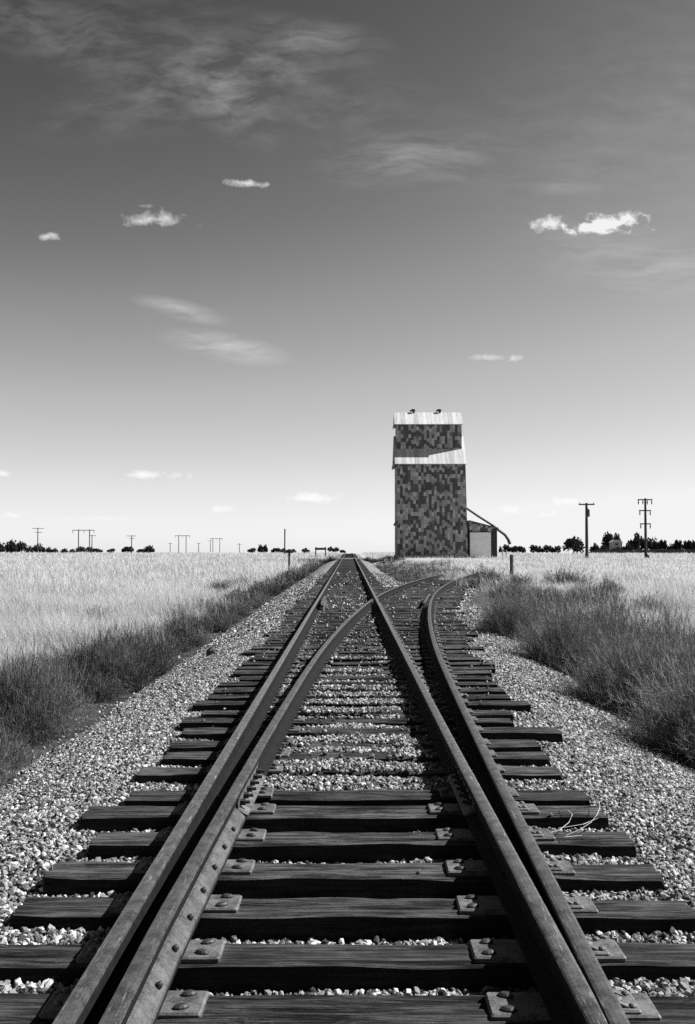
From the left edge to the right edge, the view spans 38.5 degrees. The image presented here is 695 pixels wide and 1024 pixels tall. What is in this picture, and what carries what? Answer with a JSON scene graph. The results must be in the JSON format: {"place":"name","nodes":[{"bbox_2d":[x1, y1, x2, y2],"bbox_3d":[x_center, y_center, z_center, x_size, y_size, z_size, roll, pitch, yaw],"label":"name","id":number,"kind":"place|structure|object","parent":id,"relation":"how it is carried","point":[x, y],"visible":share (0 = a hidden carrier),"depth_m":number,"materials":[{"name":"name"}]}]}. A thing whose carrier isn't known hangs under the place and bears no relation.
{"place":"outdoors","nodes":[
{"label":"outdoors","id":0,"kind":"place"},
{"bbox_2d":[0,553,694,996],"bbox_3d":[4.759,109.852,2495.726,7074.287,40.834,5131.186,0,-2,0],"label":"ground","id":1,"kind":"structure","parent":0,"point":[326,567],"depth_m":22.45,"materials":[{"name":"gravel"}]},
{"bbox_2d":[4,539,17,552],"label":"tree","id":2,"kind":"object","parent":1,"relation":"on","point":[11,546],"visible":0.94,"depth_m":403.47,"materials":[{"name":"black plant"}]},
{"bbox_2d":[15,541,28,552],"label":"tree","id":3,"kind":"object","parent":1,"relation":"on","point":[22,546],"visible":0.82,"depth_m":413.86,"materials":[{"name":"black plant"}]},
{"bbox_2d":[32,543,45,552],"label":"tree","id":4,"kind":"object","parent":1,"relation":"on","point":[41,548],"visible":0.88,"depth_m":418.67,"materials":[{"name":"black plant"}]},
{"bbox_2d":[0,634,100,743],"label":"weed bush","id":5,"kind":"object","parent":1,"relation":"on","point":[9,680],"visible":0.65,"depth_m":10.75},
{"bbox_2d":[73,604,114,619],"bbox_3d":[-6.639,2.700,25.985,1.322,0.603,1.412,0,-2,8],"label":"weed bush","id":6,"kind":"object","parent":1,"relation":"on","point":[87,611],"visible":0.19,"depth_m":25.91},
{"bbox_2d":[45,617,157,694],"bbox_3d":[-3.616,2.027,14.264,1.908,1.245,2.015,1,-2,-25],"label":"weed bush","id":7,"kind":"object","parent":1,"relation":"on","point":[109,648],"visible":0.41,"depth_m":14.14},
{"bbox_2d":[142,545,154,552],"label":"tree","id":8,"kind":"object","parent":1,"relation":"on","point":[148,549],"visible":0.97,"depth_m":423.78,"materials":[{"name":"black plant"}]},
{"bbox_2d":[205,579,233,591],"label":"weed bush","id":9,"kind":"object","parent":1,"relation":"on","point":[223,585],"visible":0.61,"depth_m":45.87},
{"bbox_2d":[78,801,608,832],"bbox_3d":[-0.022,1.743,5.674,2.960,0.255,0.236,0,-2,0],"label":"railway tie","id":10,"kind":"object","parent":1,"relation":"on","point":[269,817],"visible":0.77,"depth_m":5.57,"materials":[{"name":"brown wood"}]},
{"bbox_2d":[98,763,265,1023],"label":"switch point","id":11,"kind":"structure","parent":10,"relation":"on","point":[140,994],"depth_m":3.73,"materials":[{"name":"metal"}]},
{"bbox_2d":[179,715,513,731],"bbox_3d":[-0.006,1.877,8.656,2.875,0.201,0.225,0,-2,0],"label":"railway tie","id":12,"kind":"object","parent":1,"relation":"on","point":[300,721],"visible":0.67,"depth_m":8.57,"materials":[{"name":"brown wood"}]},
{"bbox_2d":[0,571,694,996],"bbox_3d":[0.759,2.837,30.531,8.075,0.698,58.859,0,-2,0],"label":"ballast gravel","id":13,"kind":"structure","parent":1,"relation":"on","point":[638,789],"depth_m":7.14,"materials":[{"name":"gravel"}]},
{"bbox_2d":[378,574,444,601],"bbox_3d":[2.659,2.765,38.527,0.444,0.154,23.186,0,-2,10],"label":"lead rail","id":14,"kind":"object","parent":13,"relation":"on","point":[385,594],"visible":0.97,"depth_m":35.71,"materials":[{"name":"metal"}]},
{"bbox_2d":[0,551,694,736],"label":"field grass","id":15,"kind":"structure","parent":1,"relation":"on","point":[40,611],"depth_m":47.73,"materials":[{"name":"plant"}]},
{"bbox_2d":[0,936,694,995],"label":"railway tie","id":16,"kind":"object","parent":1,"relation":"on","point":[213,966],"visible":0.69,"depth_m":3.59,"materials":[{"name":"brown wood"}]},
{"bbox_2d":[0,553,694,790],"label":"weeds","id":17,"kind":"object","parent":1,"relation":"on","point":[186,634],"visible":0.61,"depth_m":19.19,"materials":[{"name":"plant"}]},
{"bbox_2d":[0,987,694,1023],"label":"railway tie","id":18,"kind":"object","parent":1,"relation":"on","point":[190,1006],"visible":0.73,"depth_m":3.23,"materials":[{"name":"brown wood"}]},
{"bbox_2d":[135,763,562,784],"bbox_3d":[0.011,1.815,6.746,2.855,0.201,0.228,0,-2,-1],"label":"railway tie","id":19,"kind":"object","parent":1,"relation":"on","point":[187,775],"visible":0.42,"depth_m":6.67,"materials":[{"name":"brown wood"}]},
{"bbox_2d":[340,554,357,557],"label":"railway ties","id":20,"kind":"object","parent":1,"relation":"on","point":[348,556],"visible":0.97,"depth_m":158.92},
{"bbox_2d":[52,553,346,1023],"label":"stock rail","id":21,"kind":"object","parent":20,"relation":"on","point":[92,994],"visible":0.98,"depth_m":4.33,"materials":[{"name":"metal"}]},
{"bbox_2d":[352,553,471,777],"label":"closure rail","id":22,"kind":"object","parent":20,"relation":"on","point":[449,753],"visible":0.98,"depth_m":8.76,"materials":[{"name":"metal"}]},
{"bbox_2d":[10,891,694,943],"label":"railway tie","id":23,"kind":"object","parent":1,"relation":"on","point":[466,919],"visible":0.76,"depth_m":4.07,"materials":[{"name":"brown wood"}]},
{"bbox_2d":[43,856,664,898],"bbox_3d":[0.028,1.707,4.639,2.836,0.255,0.221,0,-2,1],"label":"railway tie","id":24,"kind":"object","parent":1,"relation":"on","point":[244,878],"visible":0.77,"depth_m":4.55,"materials":[{"name":"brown wood"}]},
{"bbox_2d":[169,738,541,751],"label":"railway tie","id":25,"kind":"object","parent":1,"relation":"on","point":[504,745],"visible":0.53,"depth_m":7.55,"materials":[{"name":"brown wood"}]},
{"bbox_2d":[161,749,550,766],"bbox_3d":[0.059,1.829,7.216,2.782,0.201,0.236,0,-2,0],"label":"railway tie","id":26,"kind":"object","parent":1,"relation":"on","point":[209,758],"visible":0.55,"depth_m":7.13,"materials":[{"name":"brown wood"}]},
{"bbox_2d":[242,649,470,655],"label":"railway tie","id":27,"kind":"object","parent":1,"relation":"on","point":[248,653],"visible":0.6,"depth_m":14.32,"materials":[{"name":"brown wood"}]},
{"bbox_2d":[201,708,512,721],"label":"railway tie","id":28,"kind":"object","parent":1,"relation":"on","point":[412,712],"visible":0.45,"depth_m":9.05,"materials":[{"name":"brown wood"}]},
{"bbox_2d":[125,787,590,805],"bbox_3d":[0.061,1.785,6.059,2.786,0.201,0.244,0,-2,0],"label":"railway tie","id":29,"kind":"object","parent":1,"relation":"on","point":[386,797],"visible":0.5,"depth_m":5.98,"materials":[{"name":"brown wood"}]},
{"bbox_2d":[218,679,497,687],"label":"railway tie","id":30,"kind":"object","parent":1,"relation":"on","point":[464,684],"visible":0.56,"depth_m":11.01,"materials":[{"name":"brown wood"}]},
{"bbox_2d":[207,692,510,700],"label":"railway tie","id":31,"kind":"object","parent":1,"relation":"on","point":[310,695],"visible":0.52,"depth_m":10.02,"materials":[{"name":"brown wood"}]},
{"bbox_2d":[213,685,505,694],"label":"railway tie","id":32,"kind":"object","parent":1,"relation":"on","point":[467,691],"visible":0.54,"depth_m":10.51,"materials":[{"name":"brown wood"}]},
{"bbox_2d":[87,826,635,863],"bbox_3d":[0.075,1.725,5.159,2.787,0.255,0.228,0,-2,0],"label":"railway tie","id":33,"kind":"object","parent":1,"relation":"on","point":[263,845],"visible":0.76,"depth_m":5.06,"materials":[{"name":"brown wood"}]},
{"bbox_2d":[447,764,607,1023],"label":"switch point","id":34,"kind":"structure","parent":33,"relation":"on","point":[566,992],"depth_m":3.75,"materials":[{"name":"metal"}]},
{"bbox_2d":[551,800,599,837],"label":"dry grass","id":35,"kind":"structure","parent":33,"relation":"on","point":[575,825],"depth_m":5.24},
{"bbox_2d":[192,698,530,712],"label":"railway tie","id":36,"kind":"object","parent":1,"relation":"on","point":[516,706],"visible":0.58,"depth_m":9.54,"materials":[{"name":"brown wood"}]},
{"bbox_2d":[233,668,491,679],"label":"railway tie","id":37,"kind":"object","parent":1,"relation":"on","point":[239,673],"visible":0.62,"depth_m":11.95,"materials":[{"name":"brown wood"}]},
{"bbox_2d":[254,652,472,656],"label":"railway tie","id":38,"kind":"object","parent":1,"relation":"on","point":[390,654],"visible":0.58,"depth_m":13.86,"materials":[{"name":"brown wood"}]},
{"bbox_2d":[259,642,467,645],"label":"railway tie","id":39,"kind":"object","parent":1,"relation":"on","point":[340,643],"visible":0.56,"depth_m":15.33,"materials":[{"name":"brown wood"}]},
{"bbox_2d":[241,600,372,776],"bbox_3d":[-0.104,1.951,15.424,0.320,0.154,19.086,0,-2,4],"label":"closure rail","id":40,"kind":"object","parent":39,"relation":"on","point":[266,749],"visible":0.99,"depth_m":8.82,"materials":[{"name":"metal"}]},
{"bbox_2d":[239,674,491,681],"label":"railway tie","id":41,"kind":"object","parent":1,"relation":"on","point":[379,678],"visible":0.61,"depth_m":11.46,"materials":[{"name":"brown wood"}]},
{"bbox_2d":[236,664,495,673],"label":"railway tie","id":42,"kind":"object","parent":1,"relation":"on","point":[430,666],"visible":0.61,"depth_m":12.42,"materials":[{"name":"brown wood"}]},
{"bbox_2d":[249,655,483,662],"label":"railway tie","id":43,"kind":"object","parent":1,"relation":"on","point":[422,659],"visible":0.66,"depth_m":13.36,"materials":[{"name":"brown wood"}]},
{"bbox_2d":[265,639,467,644],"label":"railway tie","id":44,"kind":"object","parent":1,"relation":"on","point":[353,642],"visible":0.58,"depth_m":15.79,"materials":[{"name":"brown wood"}]},
{"bbox_2d":[241,660,494,667],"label":"railway tie","id":45,"kind":"object","parent":1,"relation":"on","point":[364,664],"visible":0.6,"depth_m":12.91,"materials":[{"name":"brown wood"}]},
{"bbox_2d":[252,645,483,650],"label":"railway tie","id":46,"kind":"object","parent":1,"relation":"on","point":[341,647],"visible":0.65,"depth_m":14.83,"materials":[{"name":"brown wood"}]},
{"bbox_2d":[270,627,465,630],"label":"railway tie","id":47,"kind":"object","parent":1,"relation":"on","point":[381,628],"visible":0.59,"depth_m":18.33,"materials":[{"name":"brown wood"}]},
{"bbox_2d":[269,634,467,638],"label":"railway tie","id":48,"kind":"object","parent":1,"relation":"on","point":[346,635],"visible":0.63,"depth_m":16.82,"materials":[{"name":"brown wood"}]},
{"bbox_2d":[269,629,467,632],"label":"railway tie","id":49,"kind":"object","parent":1,"relation":"on","point":[353,631],"visible":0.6,"depth_m":17.80,"materials":[{"name":"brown wood"}]},
{"bbox_2d":[285,609,451,612],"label":"railway tie","id":50,"kind":"object","parent":1,"relation":"on","point":[286,611],"visible":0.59,"depth_m":23.66,"materials":[{"name":"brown wood"}]},
{"bbox_2d":[319,596,327,610],"bbox_3d":[-0.603,2.328,25.485,0.171,0.184,4.109,0,-2,0],"label":"guard rail","id":51,"kind":"object","parent":50,"relation":"on","point":[323,603],"visible":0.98,"depth_m":24.61,"materials":[{"name":"metal"}]},
{"bbox_2d":[283,614,454,617],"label":"railway tie","id":52,"kind":"object","parent":1,"relation":"on","point":[366,615],"visible":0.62,"depth_m":21.71,"materials":[{"name":"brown wood"}]},
{"bbox_2d":[281,621,458,623],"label":"railway tie","id":53,"kind":"object","parent":1,"relation":"on","point":[368,623],"visible":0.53,"depth_m":19.77,"materials":[{"name":"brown wood"}]},
{"bbox_2d":[290,608,449,609],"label":"railway tie","id":54,"kind":"object","parent":1,"relation":"on","point":[374,608],"visible":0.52,"depth_m":24.17,"materials":[{"name":"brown wood"}]},
{"bbox_2d":[267,637,473,642],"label":"railway tie","id":55,"kind":"object","parent":1,"relation":"on","point":[402,639],"visible":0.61,"depth_m":16.28,"materials":[{"name":"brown wood"}]},
{"bbox_2d":[286,616,454,619],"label":"railway tie","id":56,"kind":"object","parent":1,"relation":"on","point":[318,617],"visible":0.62,"depth_m":21.21,"materials":[{"name":"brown wood"}]},
{"bbox_2d":[264,631,477,637],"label":"railway tie","id":57,"kind":"object","parent":1,"relation":"on","point":[473,635],"visible":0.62,"depth_m":17.31,"materials":[{"name":"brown wood"}]},
{"bbox_2d":[180,725,562,743],"bbox_3d":[0.195,1.859,8.178,3.102,0.201,0.234,0,-2,0],"label":"railway tie","id":58,"kind":"object","parent":1,"relation":"on","point":[549,734],"visible":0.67,"depth_m":8.09,"materials":[{"name":"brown wood"}]},
{"bbox_2d":[288,613,455,616],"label":"railway tie","id":59,"kind":"object","parent":1,"relation":"on","point":[377,613],"visible":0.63,"depth_m":22.24,"materials":[{"name":"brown wood"}]},
{"bbox_2d":[287,617,456,621],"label":"railway tie","id":60,"kind":"object","parent":1,"relation":"on","point":[370,619],"visible":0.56,"depth_m":20.72,"materials":[{"name":"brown wood"}]},
{"bbox_2d":[294,604,452,605],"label":"railway tie","id":61,"kind":"object","parent":1,"relation":"on","point":[382,605],"visible":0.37,"depth_m":25.63,"materials":[{"name":"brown wood"}]},
{"bbox_2d":[280,622,467,626],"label":"railway tie","id":62,"kind":"object","parent":1,"relation":"on","point":[380,623],"visible":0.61,"depth_m":19.30,"materials":[{"name":"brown wood"}]},
{"bbox_2d":[280,625,467,628],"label":"railway tie","id":63,"kind":"object","parent":1,"relation":"on","point":[354,626],"visible":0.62,"depth_m":18.78,"materials":[{"name":"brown wood"}]},
{"bbox_2d":[294,611,454,613],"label":"railway tie","id":64,"kind":"object","parent":1,"relation":"on","point":[368,612],"visible":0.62,"depth_m":22.70,"materials":[{"name":"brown wood"}]},
{"bbox_2d":[287,619,462,622],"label":"railway tie","id":65,"kind":"object","parent":1,"relation":"on","point":[440,621],"visible":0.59,"depth_m":20.24,"materials":[{"name":"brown wood"}]},
{"bbox_2d":[295,605,455,606],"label":"railway tie","id":66,"kind":"object","parent":1,"relation":"on","point":[373,605],"visible":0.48,"depth_m":25.10,"materials":[{"name":"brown wood"}]},
{"bbox_2d":[298,602,452,603],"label":"railway tie","id":67,"kind":"object","parent":1,"relation":"on","point":[380,603],"visible":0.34,"depth_m":26.67,"materials":[{"name":"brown wood"}]},
{"bbox_2d":[286,610,464,613],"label":"railway tie","id":68,"kind":"object","parent":1,"relation":"on","point":[369,611],"visible":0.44,"depth_m":23.24,"materials":[{"name":"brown wood"}]},
{"bbox_2d":[292,606,459,609],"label":"railway tie","id":69,"kind":"object","parent":1,"relation":"on","point":[455,608],"visible":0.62,"depth_m":24.63,"materials":[{"name":"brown wood"}]},
{"bbox_2d":[296,602,459,603],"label":"railway tie","id":70,"kind":"object","parent":1,"relation":"on","point":[385,602],"visible":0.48,"depth_m":27.03,"materials":[{"name":"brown wood"}]},
{"bbox_2d":[296,600,459,601],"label":"railway tie","id":71,"kind":"object","parent":1,"relation":"on","point":[382,600],"visible":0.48,"depth_m":28.02,"materials":[{"name":"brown wood"}]},
{"bbox_2d":[300,601,456,601],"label":"railway tie","id":72,"kind":"object","parent":1,"relation":"on","point":[380,601],"visible":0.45,"depth_m":27.55,"materials":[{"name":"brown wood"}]},
{"bbox_2d":[297,603,460,606],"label":"railway tie","id":73,"kind":"object","parent":1,"relation":"on","point":[456,605],"visible":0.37,"depth_m":26.10,"materials":[{"name":"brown wood"}]},
{"bbox_2d":[302,599,458,599],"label":"railway tie","id":74,"kind":"object","parent":1,"relation":"on","point":[391,599],"visible":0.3,"depth_m":28.65,"materials":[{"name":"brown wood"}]},
{"bbox_2d":[303,597,458,598],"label":"railway tie","id":75,"kind":"object","parent":1,"relation":"on","point":[393,597],"visible":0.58,"depth_m":29.62,"materials":[{"name":"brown wood"}]},
{"bbox_2d":[305,594,456,594],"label":"railway tie","id":76,"kind":"object","parent":1,"relation":"on","point":[378,594],"visible":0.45,"depth_m":31.58,"materials":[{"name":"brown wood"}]},
{"bbox_2d":[301,598,463,599],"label":"railway tie","id":77,"kind":"object","parent":1,"relation":"on","point":[370,598],"visible":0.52,"depth_m":29.07,"materials":[{"name":"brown wood"}]},
{"bbox_2d":[304,595,461,596],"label":"railway tie","id":78,"kind":"object","parent":1,"relation":"on","point":[390,595],"visible":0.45,"depth_m":31.02,"materials":[{"name":"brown wood"}]},
{"bbox_2d":[305,596,460,596],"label":"railway tie","id":79,"kind":"object","parent":1,"relation":"on","point":[390,596],"visible":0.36,"depth_m":30.48,"materials":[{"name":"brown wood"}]},
{"bbox_2d":[305,590,466,591],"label":"railway tie","id":80,"kind":"object","parent":1,"relation":"on","point":[381,590],"visible":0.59,"depth_m":34.57,"materials":[{"name":"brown wood"}]},
{"bbox_2d":[308,592,463,592],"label":"railway tie","id":81,"kind":"object","parent":1,"relation":"on","point":[382,592],"visible":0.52,"depth_m":33.01,"materials":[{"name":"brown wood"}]},
{"bbox_2d":[311,591,462,591],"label":"railway tie","id":82,"kind":"object","parent":1,"relation":"on","point":[399,591],"visible":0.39,"depth_m":33.97,"materials":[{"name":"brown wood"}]},
{"bbox_2d":[309,589,466,589],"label":"railway tie","id":83,"kind":"object","parent":1,"relation":"on","point":[384,589],"visible":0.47,"depth_m":35.44,"materials":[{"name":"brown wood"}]},
{"bbox_2d":[312,587,465,587],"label":"railway tie","id":84,"kind":"object","parent":1,"relation":"on","point":[389,587],"visible":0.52,"depth_m":36.95,"materials":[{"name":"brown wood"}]},
{"bbox_2d":[312,588,468,588],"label":"railway tie","id":85,"kind":"object","parent":1,"relation":"on","point":[391,588],"visible":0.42,"depth_m":36.40,"materials":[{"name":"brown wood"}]},
{"bbox_2d":[392,409,511,557],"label":"grain elevator","id":86,"kind":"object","parent":1,"relation":"on","point":[429,466],"visible":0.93,"depth_m":140.21,"materials":[{"name":"wood"}]},
{"bbox_2d":[467,520,497,557],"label":"shed","id":87,"kind":"structure","parent":1,"relation":"on","point":[482,539],"depth_m":140.45,"materials":[{"name":"metal"}]},
{"bbox_2d":[470,532,490,556],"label":"door","id":88,"kind":"structure","parent":87,"relation":"in","point":[480,542],"depth_m":140.44,"materials":[{"name":"paint"}]},
{"bbox_2d":[457,563,510,584],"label":"weed bush","id":89,"kind":"object","parent":1,"relation":"on","point":[497,576],"visible":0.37,"depth_m":51.57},
{"bbox_2d":[468,580,548,638],"bbox_3d":[3.111,1.849,18.773,1.717,1.179,1.814,0,-2,13],"label":"weed bush","id":90,"kind":"object","parent":1,"relation":"on","point":[499,621],"visible":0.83,"depth_m":18.49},
{"bbox_2d":[512,546,524,552],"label":"tree","id":91,"kind":"object","parent":1,"relation":"on","point":[516,549],"visible":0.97,"depth_m":456.99,"materials":[{"name":"black plant"}]},
{"bbox_2d":[499,569,541,584],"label":"weed bush","id":92,"kind":"object","parent":1,"relation":"on","point":[516,580],"visible":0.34,"depth_m":49.84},
{"bbox_2d":[502,597,619,674],"bbox_3d":[3.299,1.862,15.115,2.363,1.283,2.151,0,-2,-1],"label":"weed bush","id":93,"kind":"object","parent":1,"relation":"on","point":[551,647],"visible":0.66,"depth_m":14.93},
{"bbox_2d":[535,563,600,585],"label":"weed bush","id":94,"kind":"object","parent":1,"relation":"on","point":[562,579],"visible":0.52,"depth_m":47.68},
{"bbox_2d":[562,535,584,552],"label":"tree","id":95,"kind":"object","parent":1,"relation":"on","point":[573,543],"visible":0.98,"depth_m":329.33,"materials":[{"name":"black plant"}]},
{"bbox_2d":[579,502,594,557],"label":"utility pole","id":96,"kind":"object","parent":1,"relation":"on","point":[587,512],"visible":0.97,"depth_m":139.73,"materials":[{"name":"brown wood"}]},
{"bbox_2d":[601,531,613,546],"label":"tree","id":97,"kind":"object","parent":1,"relation":"on","point":[607,538],"visible":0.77,"depth_m":348.29,"materials":[{"name":"black plant"}]},
{"bbox_2d":[609,540,621,549],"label":"house","id":98,"kind":"structure","parent":1,"relation":"on","point":[614,543],"depth_m":344.63,"materials":[{"name":"grey wood"}]},
{"bbox_2d":[542,607,694,717],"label":"weed bush","id":99,"kind":"object","parent":1,"relation":"on","point":[595,684],"visible":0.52,"depth_m":11.99,"materials":[{"name":"plant"}]},
{"bbox_2d":[628,532,643,549],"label":"tree","id":100,"kind":"object","parent":1,"relation":"on","point":[637,542],"visible":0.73,"depth_m":348.59,"materials":[{"name":"black plant"}]},
{"bbox_2d":[589,548,694,553],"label":"hedge","id":101,"kind":"object","parent":1,"relation":"on","point":[658,551],"visible":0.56,"depth_m":329.69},
{"bbox_2d":[591,634,694,769],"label":"weed bush","id":102,"kind":"object","parent":1,"relation":"on","point":[676,724],"visible":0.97,"depth_m":9.48,"materials":[{"name":"plant"}]},
{"bbox_2d":[637,498,651,557],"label":"utility pole","id":103,"kind":"object","parent":1,"relation":"on","point":[645,523],"visible":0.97,"depth_m":159.74,"materials":[{"name":"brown wood"}]},
{"bbox_2d":[642,536,659,549],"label":"tree","id":104,"kind":"object","parent":1,"relation":"on","point":[653,545],"visible":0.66,"depth_m":347.16,"materials":[{"name":"black plant"}]},
{"bbox_2d":[658,539,667,549],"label":"tree","id":105,"kind":"object","parent":1,"relation":"on","point":[663,544],"visible":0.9,"depth_m":343.43,"materials":[{"name":"black plant"}]},
{"bbox_2d":[674,540,683,550],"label":"tree","id":106,"kind":"object","parent":1,"relation":"on","point":[678,545],"visible":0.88,"depth_m":343.35,"materials":[{"name":"black plant"}]},
{"bbox_2d":[0,0,694,553],"label":"sky","id":107,"kind":"structure","parent":0,"point":[239,239],"materials":[{"name":"grey"}]},
{"bbox_2d":[426,573,629,1023],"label":"stock rail","id":108,"kind":"object","parent":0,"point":[495,789],"visible":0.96,"depth_m":4.81,"materials":[{"name":"metal"}]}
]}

